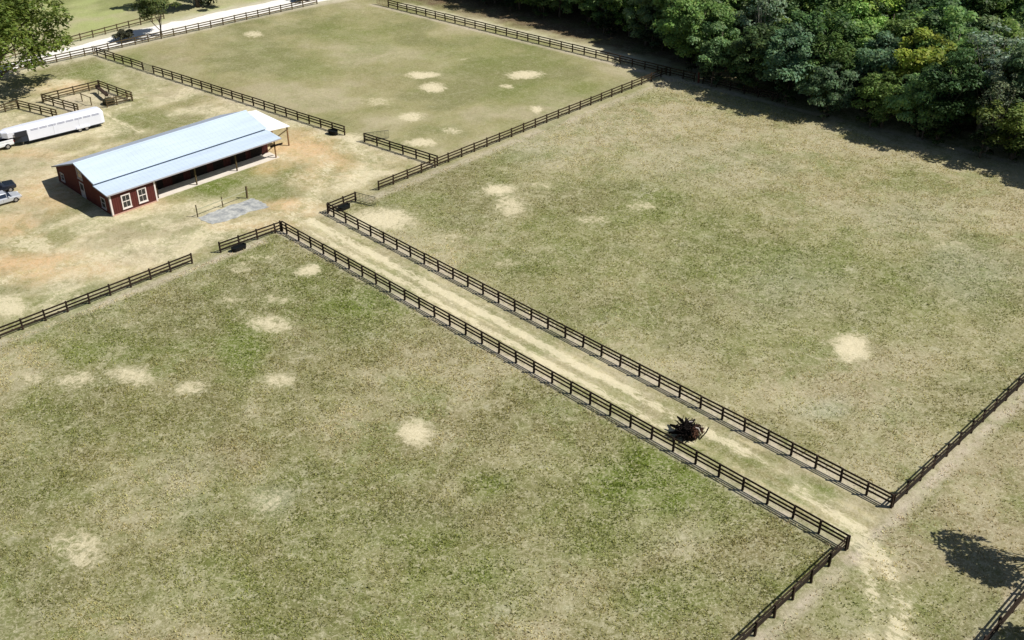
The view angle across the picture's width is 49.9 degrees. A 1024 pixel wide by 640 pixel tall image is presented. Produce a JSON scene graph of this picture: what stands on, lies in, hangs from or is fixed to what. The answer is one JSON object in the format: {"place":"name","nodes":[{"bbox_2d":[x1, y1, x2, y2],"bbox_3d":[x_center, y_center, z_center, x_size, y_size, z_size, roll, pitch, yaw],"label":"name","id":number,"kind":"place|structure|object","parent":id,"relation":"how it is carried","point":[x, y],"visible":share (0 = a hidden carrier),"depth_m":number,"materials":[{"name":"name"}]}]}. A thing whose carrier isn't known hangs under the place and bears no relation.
{"place":"outdoors","nodes":[
{"label":"outdoors","id":0,"kind":"place"},
{"bbox_2d":[0,0,325,71],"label":"gravel road","id":1,"kind":"structure","parent":0,"point":[178,24],"depth_m":203.31,"materials":[{"name":"grey gravel"}]},
{"bbox_2d":[111,29,133,39],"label":"bush","id":2,"kind":"object","parent":1,"relation":"on","point":[120,34],"visible":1,"depth_m":194.31,"materials":[{"name":"green plant"}]},
{"bbox_2d":[51,110,289,216],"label":"red barn","id":3,"kind":"structure","parent":0,"point":[121,179],"depth_m":143.42,"materials":[{"name":"metal"}]},
{"bbox_2d":[120,193,132,209],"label":"window","id":4,"kind":"structure","parent":3,"relation":"in","point":[125,199],"depth_m":136.72,"materials":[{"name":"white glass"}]},
{"bbox_2d":[137,187,148,203],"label":"window","id":5,"kind":"structure","parent":3,"relation":"in","point":[142,193],"depth_m":137.96,"materials":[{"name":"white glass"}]},
{"bbox_2d":[170,172,184,184],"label":"stall door","id":6,"kind":"structure","parent":3,"relation":"in","point":[179,177],"depth_m":143.98,"materials":[{"name":"brown wood"}]},
{"bbox_2d":[189,164,208,178],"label":"stall door","id":7,"kind":"structure","parent":3,"relation":"in","point":[201,170],"depth_m":145.89,"materials":[{"name":"brown wood"}]},
{"bbox_2d":[211,159,224,170],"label":"stall door","id":8,"kind":"structure","parent":3,"relation":"in","point":[219,164],"depth_m":147.58,"materials":[{"name":"brown wood"}]},
{"bbox_2d":[229,151,246,164],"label":"stall door","id":9,"kind":"structure","parent":3,"relation":"in","point":[240,157],"depth_m":149.46,"materials":[{"name":"brown wood"}]},
{"bbox_2d":[249,146,262,158],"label":"stall door","id":10,"kind":"structure","parent":3,"relation":"in","point":[257,151],"depth_m":151.11,"materials":[{"name":"brown wood"}]},
{"bbox_2d":[0,0,1023,639],"bbox_3d":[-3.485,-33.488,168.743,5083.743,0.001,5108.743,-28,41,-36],"label":"ground","id":11,"kind":"structure","parent":0,"point":[414,80],"depth_m":111.70,"materials":[{"name":"green plant"}]},
{"bbox_2d":[0,137,13,148],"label":"pickup truck","id":12,"kind":"object","parent":11,"relation":"on","point":[6,143],"visible":0.91,"depth_m":154.07,"materials":[{"name":"white paint"}]},
{"bbox_2d":[0,180,16,191],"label":"parked car","id":13,"kind":"object","parent":11,"relation":"on","point":[9,185],"visible":0.96,"depth_m":142.18,"materials":[{"name":"black paint"}]},
{"bbox_2d":[0,190,21,203],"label":"parked car","id":14,"kind":"object","parent":11,"relation":"on","point":[6,197],"visible":1,"depth_m":139.28,"materials":[{"name":"silver metal"}]},
{"bbox_2d":[17,100,56,115],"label":"board fence","id":15,"kind":"object","parent":11,"relation":"on","point":[40,108],"visible":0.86,"depth_m":165.63,"materials":[{"name":"brown wood"}]},
{"bbox_2d":[0,0,74,76],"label":"tree","id":16,"kind":"object","parent":11,"relation":"on","point":[14,14],"visible":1,"depth_m":168.70,"materials":[{"name":"green plant"}]},
{"bbox_2d":[0,46,93,72],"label":"board fence","id":17,"kind":"object","parent":11,"relation":"on","point":[70,56],"visible":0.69,"depth_m":185.98,"materials":[{"name":"brown wood"}]},
{"bbox_2d":[0,107,104,143],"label":"horse trailer","id":18,"kind":"object","parent":11,"relation":"on","point":[80,120],"visible":1,"depth_m":157.19,"materials":[{"name":"metal"}]},
{"bbox_2d":[40,94,78,110],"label":"board fence","id":19,"kind":"object","parent":11,"relation":"on","point":[64,106],"visible":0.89,"depth_m":167.54,"materials":[{"name":"brown wood"}]},
{"bbox_2d":[41,80,98,99],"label":"board fence","id":20,"kind":"object","parent":11,"relation":"on","point":[73,92],"visible":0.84,"depth_m":171.97,"materials":[{"name":"brown wood"}]},
{"bbox_2d":[2,13,164,61],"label":"board fence","id":21,"kind":"object","parent":11,"relation":"on","point":[92,34],"visible":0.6,"depth_m":198.47,"materials":[{"name":"brown wood"}]},
{"bbox_2d":[0,253,192,338],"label":"board fence","id":22,"kind":"object","parent":11,"relation":"on","point":[109,292],"visible":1,"depth_m":118.35,"materials":[{"name":"brown wood"}]},
{"bbox_2d":[98,80,132,98],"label":"board fence","id":23,"kind":"object","parent":11,"relation":"on","point":[116,89],"visible":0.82,"depth_m":172.22,"materials":[{"name":"brown wood"}]},
{"bbox_2d":[105,93,132,107],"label":"board fence","id":24,"kind":"object","parent":11,"relation":"on","point":[116,99],"visible":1,"depth_m":168.41,"materials":[{"name":"brown wood"}]},
{"bbox_2d":[95,47,143,69],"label":"board fence","id":25,"kind":"object","parent":11,"relation":"on","point":[121,57],"visible":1,"depth_m":184.90,"materials":[{"name":"brown wood"}]},
{"bbox_2d":[131,0,181,35],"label":"tree","id":26,"kind":"object","parent":11,"relation":"on","point":[144,11],"visible":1,"depth_m":193.82,"materials":[{"name":"green plant"}]},
{"bbox_2d":[93,0,317,53],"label":"board fence","id":27,"kind":"object","parent":11,"relation":"on","point":[210,25],"visible":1,"depth_m":200.16,"materials":[{"name":"brown wood"}]},
{"bbox_2d":[195,186,247,216],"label":"hitching rail","id":28,"kind":"object","parent":11,"relation":"on","point":[246,190],"visible":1,"depth_m":137.90,"materials":[{"name":"brown wood"}]},
{"bbox_2d":[198,198,268,223],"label":"concrete pad","id":29,"kind":"object","parent":11,"relation":"on","point":[232,211],"visible":1,"depth_m":137.12,"materials":[{"name":"grey concrete"}]},
{"bbox_2d":[231,243,245,252],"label":"water trough","id":30,"kind":"object","parent":11,"relation":"on","point":[238,247],"visible":1,"depth_m":128.29,"materials":[{"name":"black plastic"}]},
{"bbox_2d":[152,65,345,134],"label":"board fence","id":31,"kind":"object","parent":11,"relation":"on","point":[253,102],"visible":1,"depth_m":167.75,"materials":[{"name":"brown wood"}]},
{"bbox_2d":[218,220,281,252],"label":"board fence","id":32,"kind":"object","parent":11,"relation":"on","point":[256,234],"visible":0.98,"depth_m":129.75,"materials":[{"name":"brown wood"}]},
{"bbox_2d":[327,191,355,208],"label":"board fence","id":33,"kind":"object","parent":11,"relation":"on","point":[343,197],"visible":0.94,"depth_m":137.69,"materials":[{"name":"brown wood"}]},
{"bbox_2d":[363,133,437,165],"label":"board fence","id":34,"kind":"object","parent":11,"relation":"on","point":[402,150],"visible":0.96,"depth_m":151.72,"materials":[{"name":"brown wood"}]},
{"bbox_2d":[377,67,667,189],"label":"board fence","id":35,"kind":"object","parent":11,"relation":"on","point":[535,122],"visible":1,"depth_m":156.99,"materials":[{"name":"brown wood"}]},
{"bbox_2d":[388,0,695,81],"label":"board fence","id":36,"kind":"object","parent":11,"relation":"on","point":[538,38],"visible":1,"depth_m":190.87,"materials":[{"name":"brown wood"}]},
{"bbox_2d":[539,0,579,16],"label":"tree","id":37,"kind":"object","parent":11,"relation":"on","point":[560,4],"visible":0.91,"depth_m":202.94,"materials":[{"name":"green plant"}]},
{"bbox_2d":[281,221,850,549],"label":"board fence","id":38,"kind":"object","parent":11,"relation":"on","point":[743,483],"visible":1,"depth_m":101.92,"materials":[{"name":"brown wood"}]},
{"bbox_2d":[562,0,601,21],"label":"tree","id":39,"kind":"object","parent":11,"relation":"on","point":[583,4],"visible":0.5,"depth_m":196.34,"materials":[{"name":"green plant"}]},
{"bbox_2d":[288,214,888,546],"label":"grass lane","id":40,"kind":"object","parent":11,"relation":"on","point":[855,516],"depth_m":104.72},
{"bbox_2d":[669,415,708,441],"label":"brush pile","id":41,"kind":"object","parent":40,"relation":"on","point":[688,430],"visible":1,"depth_m":97.48,"materials":[{"name":"brown wood"}]},
{"bbox_2d":[580,5,601,26],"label":"shrub","id":42,"kind":"object","parent":11,"relation":"on","point":[587,13],"visible":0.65,"depth_m":198.55,"materials":[{"name":"green plant"}]},
{"bbox_2d":[586,0,626,30],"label":"tree","id":43,"kind":"object","parent":11,"relation":"on","point":[597,3],"visible":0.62,"depth_m":195.66,"materials":[{"name":"green plant"}]},
{"bbox_2d":[326,203,894,508],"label":"board fence","id":44,"kind":"object","parent":11,"relation":"on","point":[816,459],"visible":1,"depth_m":106.15,"materials":[{"name":"brown wood"}]},
{"bbox_2d":[607,0,643,36],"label":"tree","id":45,"kind":"object","parent":11,"relation":"on","point":[624,5],"visible":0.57,"depth_m":192.71,"materials":[{"name":"green plant"}]},
{"bbox_2d":[622,0,664,45],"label":"tree","id":46,"kind":"object","parent":11,"relation":"on","point":[644,14],"visible":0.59,"depth_m":187.91,"materials":[{"name":"green plant"}]},
{"bbox_2d":[639,19,661,47],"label":"shrub","id":47,"kind":"object","parent":11,"relation":"on","point":[646,37],"visible":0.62,"depth_m":187.55,"materials":[{"name":"green plant"}]},
{"bbox_2d":[651,0,687,52],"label":"tree","id":48,"kind":"object","parent":11,"relation":"on","point":[664,4],"visible":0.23,"depth_m":183.41,"materials":[{"name":"green plant"}]},
{"bbox_2d":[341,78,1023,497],"bbox_3d":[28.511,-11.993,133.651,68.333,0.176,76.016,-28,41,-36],"label":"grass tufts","id":49,"kind":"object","parent":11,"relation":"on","point":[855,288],"visible":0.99,"depth_m":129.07,"materials":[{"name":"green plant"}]},
{"bbox_2d":[650,0,725,59],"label":"tree","id":50,"kind":"object","parent":11,"relation":"on","point":[671,21],"visible":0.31,"depth_m":177.14,"materials":[{"name":"green plant"}]},
{"bbox_2d":[665,0,740,72],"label":"tree","id":51,"kind":"object","parent":11,"relation":"on","point":[687,26],"visible":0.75,"depth_m":173.06,"materials":[{"name":"green plant"}]},
{"bbox_2d":[695,56,724,86],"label":"shrub","id":52,"kind":"object","parent":11,"relation":"on","point":[717,69],"visible":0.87,"depth_m":171.73,"materials":[{"name":"green plant"}]},
{"bbox_2d":[665,0,761,39],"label":"tree","id":53,"kind":"object","parent":11,"relation":"on","point":[708,13],"visible":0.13,"depth_m":176.90,"materials":[{"name":"green plant"}]},
{"bbox_2d":[686,21,749,81],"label":"tree","id":54,"kind":"object","parent":11,"relation":"on","point":[728,55],"visible":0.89,"depth_m":170.46,"materials":[{"name":"green plant"}]},
{"bbox_2d":[702,76,778,101],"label":"board fence","id":55,"kind":"object","parent":11,"relation":"on","point":[744,90],"visible":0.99,"depth_m":170.08,"materials":[{"name":"brown wood"}]},
{"bbox_2d":[730,58,758,89],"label":"shrub","id":56,"kind":"object","parent":11,"relation":"on","point":[739,84],"visible":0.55,"depth_m":169.87,"materials":[{"name":"green plant"}]},
{"bbox_2d":[732,1,762,43],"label":"tree","id":57,"kind":"object","parent":11,"relation":"on","point":[749,18],"visible":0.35,"depth_m":176.58,"materials":[{"name":"green plant"}]},
{"bbox_2d":[729,0,771,34],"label":"tree","id":58,"kind":"object","parent":11,"relation":"on","point":[734,4],"visible":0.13,"depth_m":180.59,"materials":[{"name":"green plant"}]},
{"bbox_2d":[729,23,787,92],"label":"tree","id":59,"kind":"object","parent":11,"relation":"on","point":[759,34],"visible":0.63,"depth_m":166.45,"materials":[{"name":"green plant"}]},
{"bbox_2d":[731,0,791,46],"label":"tree","id":60,"kind":"object","parent":11,"relation":"on","point":[765,13],"visible":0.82,"depth_m":171.74,"materials":[{"name":"green plant"}]},
{"bbox_2d":[752,0,801,29],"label":"tree","id":61,"kind":"object","parent":11,"relation":"on","point":[789,12],"visible":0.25,"depth_m":173.92,"materials":[{"name":"green plant"}]},
{"bbox_2d":[756,22,822,101],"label":"tree","id":62,"kind":"object","parent":11,"relation":"on","point":[796,66],"visible":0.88,"depth_m":161.56,"materials":[{"name":"green plant"}]},
{"bbox_2d":[762,0,819,36],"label":"tree","id":63,"kind":"object","parent":11,"relation":"on","point":[815,4],"visible":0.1,"depth_m":172.19,"materials":[{"name":"green plant"}]},
{"bbox_2d":[736,536,848,639],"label":"board fence","id":64,"kind":"object","parent":11,"relation":"on","point":[811,573],"visible":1,"depth_m":81.10,"materials":[{"name":"brown wood"}]},
{"bbox_2d":[775,0,833,22],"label":"tree","id":65,"kind":"object","parent":11,"relation":"on","point":[824,3],"visible":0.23,"depth_m":174.02,"materials":[{"name":"green plant"}]},
{"bbox_2d":[777,10,831,85],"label":"tree","id":66,"kind":"object","parent":11,"relation":"on","point":[782,25],"visible":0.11,"depth_m":167.29,"materials":[{"name":"green plant"}]},
{"bbox_2d":[779,5,861,96],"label":"tree","id":67,"kind":"object","parent":11,"relation":"on","point":[815,24],"visible":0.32,"depth_m":162.60,"materials":[{"name":"green plant"}]},
{"bbox_2d":[817,101,832,120],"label":"shrub","id":68,"kind":"object","parent":11,"relation":"on","point":[823,109],"visible":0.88,"depth_m":160.02,"materials":[{"name":"green plant"}]},
{"bbox_2d":[793,31,857,98],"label":"tree","id":69,"kind":"object","parent":11,"relation":"on","point":[825,44],"visible":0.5,"depth_m":159.74,"materials":[{"name":"green plant"}]},
{"bbox_2d":[797,0,855,29],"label":"tree","id":70,"kind":"object","parent":11,"relation":"on","point":[839,3],"visible":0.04,"depth_m":170.37,"materials":[{"name":"green plant"}]},
{"bbox_2d":[794,60,859,115],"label":"tree","id":71,"kind":"object","parent":11,"relation":"on","point":[833,85],"visible":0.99,"depth_m":158.84,"materials":[{"name":"green plant"}]},
{"bbox_2d":[812,7,853,36],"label":"tree","id":72,"kind":"object","parent":11,"relation":"on","point":[833,11],"visible":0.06,"depth_m":168.35,"materials":[{"name":"green plant"}]},
{"bbox_2d":[818,17,891,84],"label":"tree","id":73,"kind":"object","parent":11,"relation":"on","point":[862,39],"visible":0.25,"depth_m":162.48,"materials":[{"name":"green plant"}]},
{"bbox_2d":[835,0,888,43],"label":"tree","id":74,"kind":"object","parent":11,"relation":"on","point":[856,14],"visible":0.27,"depth_m":166.04,"materials":[{"name":"green plant"}]},
{"bbox_2d":[856,105,881,127],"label":"shrub","id":75,"kind":"object","parent":11,"relation":"on","point":[867,118],"visible":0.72,"depth_m":157.39,"materials":[{"name":"green plant"}]},
{"bbox_2d":[835,0,905,28],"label":"tree","id":76,"kind":"object","parent":11,"relation":"on","point":[889,2],"visible":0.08,"depth_m":168.96,"materials":[{"name":"green plant"}]},
{"bbox_2d":[850,30,914,106],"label":"tree","id":77,"kind":"object","parent":11,"relation":"on","point":[875,64],"visible":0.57,"depth_m":158.97,"materials":[{"name":"green plant"}]},
{"bbox_2d":[851,71,914,127],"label":"tree","id":78,"kind":"object","parent":11,"relation":"on","point":[875,89],"visible":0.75,"depth_m":155.41,"materials":[{"name":"green plant"}]},
{"bbox_2d":[858,22,910,95],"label":"tree","id":79,"kind":"object","parent":11,"relation":"on","point":[868,28],"visible":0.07,"depth_m":163.00,"materials":[{"name":"green plant"}]},
{"bbox_2d":[857,0,921,48],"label":"tree","id":80,"kind":"object","parent":11,"relation":"on","point":[904,15],"visible":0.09,"depth_m":166.83,"materials":[{"name":"green plant"}]},
{"bbox_2d":[764,395,1023,639],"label":"grass tufts","id":81,"kind":"object","parent":11,"relation":"on","point":[847,588],"visible":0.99,"depth_m":84.79,"materials":[{"name":"green plant"}]},
{"bbox_2d":[869,0,923,20],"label":"tree","id":82,"kind":"object","parent":11,"relation":"on","point":[886,14],"visible":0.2,"depth_m":169.97,"materials":[{"name":"green plant"}]},
{"bbox_2d":[880,14,935,80],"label":"tree","id":83,"kind":"object","parent":11,"relation":"on","point":[900,27],"visible":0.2,"depth_m":160.20,"materials":[{"name":"green plant"}]},
{"bbox_2d":[875,26,957,114],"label":"tree","id":84,"kind":"object","parent":11,"relation":"on","point":[911,67],"visible":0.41,"depth_m":155.17,"materials":[{"name":"green plant"}]},
{"bbox_2d":[883,69,953,136],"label":"tree","id":85,"kind":"object","parent":11,"relation":"on","point":[911,90],"visible":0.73,"depth_m":151.41,"materials":[{"name":"green plant"}]},
{"bbox_2d":[910,106,934,138],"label":"shrub","id":86,"kind":"object","parent":11,"relation":"on","point":[915,123],"visible":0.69,"depth_m":153.40,"materials":[{"name":"green plant"}]},
{"bbox_2d":[898,0,962,18],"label":"tree","id":87,"kind":"object","parent":11,"relation":"on","point":[932,3],"visible":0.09,"depth_m":168.98,"materials":[{"name":"green plant"}]},
{"bbox_2d":[924,121,952,144],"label":"shrub","id":88,"kind":"object","parent":11,"relation":"on","point":[938,133],"visible":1,"depth_m":151.65,"materials":[{"name":"green plant"}]},
{"bbox_2d":[910,0,980,39],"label":"tree","id":89,"kind":"object","parent":11,"relation":"on","point":[934,16],"visible":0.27,"depth_m":159.31,"materials":[{"name":"green plant"}]},
{"bbox_2d":[912,47,991,138],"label":"tree","id":90,"kind":"object","parent":11,"relation":"on","point":[949,110],"visible":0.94,"depth_m":148.74,"materials":[{"name":"green plant"}]},
{"bbox_2d":[914,5,999,91],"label":"tree","id":91,"kind":"object","parent":11,"relation":"on","point":[960,42],"visible":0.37,"depth_m":155.49,"materials":[{"name":"green plant"}]},
{"bbox_2d":[893,376,1023,506],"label":"board fence","id":92,"kind":"object","parent":11,"relation":"on","point":[933,463],"visible":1,"depth_m":95.85,"materials":[{"name":"brown wood"}]},
{"bbox_2d":[936,56,983,128],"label":"tree","id":93,"kind":"object","parent":11,"relation":"on","point":[954,68],"visible":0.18,"depth_m":151.66,"materials":[{"name":"green plant"}]},
{"bbox_2d":[969,123,998,157],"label":"shrub","id":94,"kind":"object","parent":11,"relation":"on","point":[980,133],"visible":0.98,"depth_m":147.65,"materials":[{"name":"green plant"}]},
{"bbox_2d":[958,0,1013,22],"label":"tree","id":95,"kind":"object","parent":11,"relation":"on","point":[970,3],"visible":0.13,"depth_m":169.65,"materials":[{"name":"green plant"}]},
{"bbox_2d":[974,14,1005,31],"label":"tree","id":96,"kind":"object","parent":11,"relation":"on","point":[983,18],"visible":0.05,"depth_m":162.50,"materials":[{"name":"green plant"}]},
{"bbox_2d":[958,21,1023,131],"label":"tree","id":97,"kind":"object","parent":11,"relation":"on","point":[998,62],"visible":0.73,"depth_m":149.84,"materials":[{"name":"green plant"}]},
{"bbox_2d":[959,0,1023,32],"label":"tree","id":98,"kind":"object","parent":11,"relation":"on","point":[986,8],"visible":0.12,"depth_m":166.25,"materials":[{"name":"green plant"}]},
{"bbox_2d":[971,99,1023,159],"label":"tree","id":99,"kind":"object","parent":11,"relation":"on","point":[1014,124],"visible":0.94,"depth_m":145.34,"materials":[{"name":"green plant"}]},
{"bbox_2d":[976,70,1019,154],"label":"tree","id":100,"kind":"object","parent":11,"relation":"on","point":[999,80],"visible":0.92,"depth_m":145.90,"materials":[{"name":"green plant"}]},
{"bbox_2d":[973,18,1023,107],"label":"tree","id":101,"kind":"object","parent":11,"relation":"on","point":[1015,30],"visible":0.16,"depth_m":152.91,"materials":[{"name":"green plant"}]},
{"bbox_2d":[978,42,1023,144],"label":"tree","id":102,"kind":"object","parent":11,"relation":"on","point":[1015,62],"visible":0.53,"depth_m":146.73,"materials":[{"name":"green plant"}]},
{"bbox_2d":[979,9,1023,31],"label":"tree","id":103,"kind":"object","parent":11,"relation":"on","point":[1011,14],"visible":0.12,"depth_m":165.55,"materials":[{"name":"green plant"}]},
{"bbox_2d":[983,592,1023,639],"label":"board fence","id":104,"kind":"object","parent":11,"relation":"on","point":[1001,620],"visible":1,"depth_m":78.58,"materials":[{"name":"brown wood"}]},
{"bbox_2d":[988,5,1023,36],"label":"tree","id":105,"kind":"object","parent":11,"relation":"on","point":[1020,10],"visible":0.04,"depth_m":161.58,"materials":[{"name":"green plant"}]},
{"bbox_2d":[1003,142,1023,161],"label":"shrub","id":106,"kind":"object","parent":11,"relation":"on","point":[1012,151],"visible":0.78,"depth_m":147.00,"materials":[{"name":"green plant"}]},
{"bbox_2d":[5,87,1019,635],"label":"weed clumps","id":107,"kind":"object","parent":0,"point":[581,335],"visible":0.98,"depth_m":107.41,"materials":[{"name":"green plant"}]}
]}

